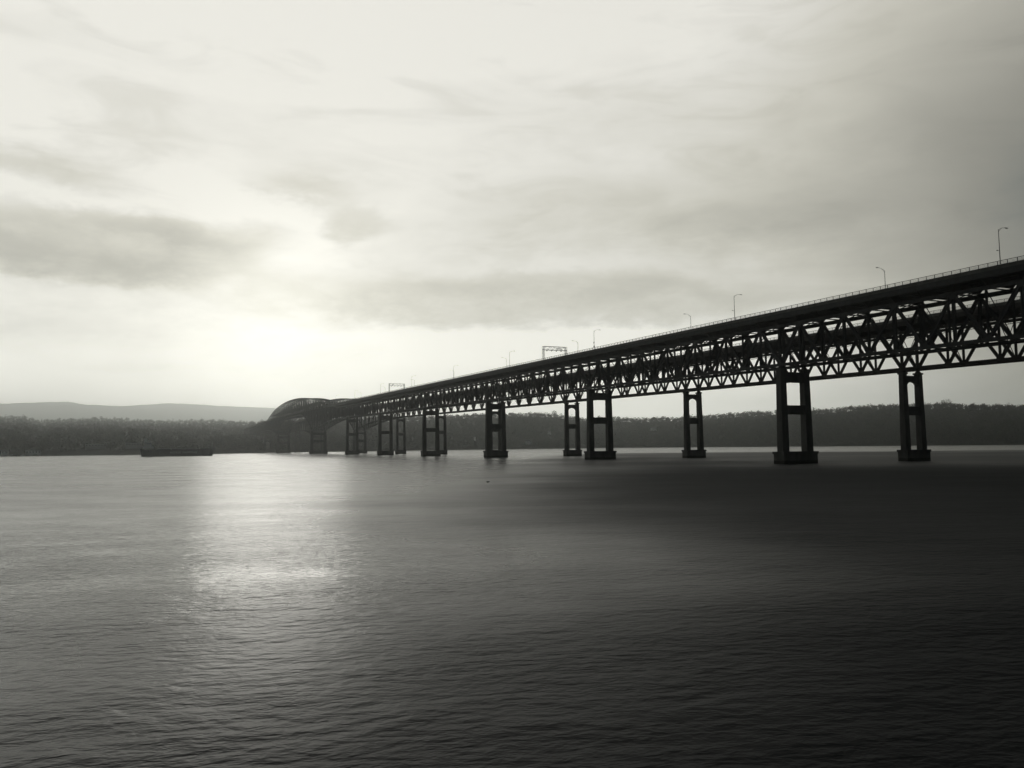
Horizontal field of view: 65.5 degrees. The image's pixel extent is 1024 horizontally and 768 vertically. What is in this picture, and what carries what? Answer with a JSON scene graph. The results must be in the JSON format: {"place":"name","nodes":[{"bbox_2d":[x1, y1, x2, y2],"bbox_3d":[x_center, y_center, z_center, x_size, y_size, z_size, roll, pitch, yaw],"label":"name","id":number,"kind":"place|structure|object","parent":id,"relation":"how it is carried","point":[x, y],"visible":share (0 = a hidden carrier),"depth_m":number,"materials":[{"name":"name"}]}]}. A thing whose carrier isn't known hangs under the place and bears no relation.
{"place":"outdoors","nodes":[
{"label":"outdoors","id":0,"kind":"place"},
{"bbox_2d":[85,444,105,449],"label":"house","id":1,"kind":"structure","parent":0,"point":[94,446],"depth_m":1271.05,"materials":[{"name":"grey"}]},
{"bbox_2d":[0,402,428,425],"bbox_3d":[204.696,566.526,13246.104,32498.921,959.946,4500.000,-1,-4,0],"label":"distant mountains","id":2,"kind":"structure","parent":0,"point":[43,411],"depth_m":13337.07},
{"bbox_2d":[0,445,1023,767],"bbox_3d":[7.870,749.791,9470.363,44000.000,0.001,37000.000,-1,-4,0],"label":"water","id":3,"kind":"structure","parent":0,"point":[756,607],"depth_m":32.99,"materials":[{"name":"black liquid"}]},
{"bbox_2d":[139,438,214,456],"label":"cargo ship","id":4,"kind":"object","parent":3,"relation":"on","point":[208,451],"visible":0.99,"depth_m":877.91,"materials":[{"name":"paint"}]},
{"bbox_2d":[242,255,1023,463],"bbox_3d":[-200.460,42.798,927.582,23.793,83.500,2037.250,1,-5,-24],"label":"truss bridge","id":5,"kind":"structure","parent":3,"relation":"in","point":[972,285],"depth_m":295.45,"materials":[{"name":"metal"}]},
{"bbox_2d":[542,346,566,359],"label":"overhead gantry","id":6,"kind":"object","parent":5,"relation":"on","point":[543,352],"visible":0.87,"depth_m":432.83,"materials":[{"name":"metal"}]},
{"bbox_2d":[996,227,1007,263],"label":"street lamp","id":7,"kind":"object","parent":5,"relation":"attached to","point":[999,245],"visible":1,"depth_m":198.76,"materials":[{"name":"metal"}]},
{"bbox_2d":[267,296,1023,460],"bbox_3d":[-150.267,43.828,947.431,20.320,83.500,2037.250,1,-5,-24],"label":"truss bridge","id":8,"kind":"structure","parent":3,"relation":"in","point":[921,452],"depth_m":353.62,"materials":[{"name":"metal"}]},
{"bbox_2d":[0,407,1023,455],"bbox_3d":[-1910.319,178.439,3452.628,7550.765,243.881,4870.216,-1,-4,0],"label":"bank","id":9,"kind":"structure","parent":0,"point":[67,452],"depth_m":1908.18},
{"bbox_2d":[1,450,7,455],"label":"house","id":10,"kind":"structure","parent":9,"relation":"on","point":[4,452],"depth_m":1204.98,"materials":[{"name":"white paint"}]},
{"bbox_2d":[25,449,40,455],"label":"house","id":11,"kind":"structure","parent":9,"relation":"on","point":[29,452],"depth_m":1212.43,"materials":[{"name":"white paint"}]},
{"bbox_2d":[125,443,141,448],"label":"house","id":12,"kind":"structure","parent":9,"relation":"on","point":[133,445],"depth_m":1288.09,"materials":[{"name":"grey"}]},
{"bbox_2d":[0,402,1023,452],"bbox_3d":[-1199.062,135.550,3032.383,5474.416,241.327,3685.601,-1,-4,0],"label":"forest","id":13,"kind":"object","parent":9,"relation":"on","point":[995,432],"visible":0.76,"depth_m":1928.62,"materials":[{"name":"black plant"}]},
{"bbox_2d":[0,0,1023,421],"label":"sky","id":14,"kind":"structure","parent":0,"point":[238,203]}
]}

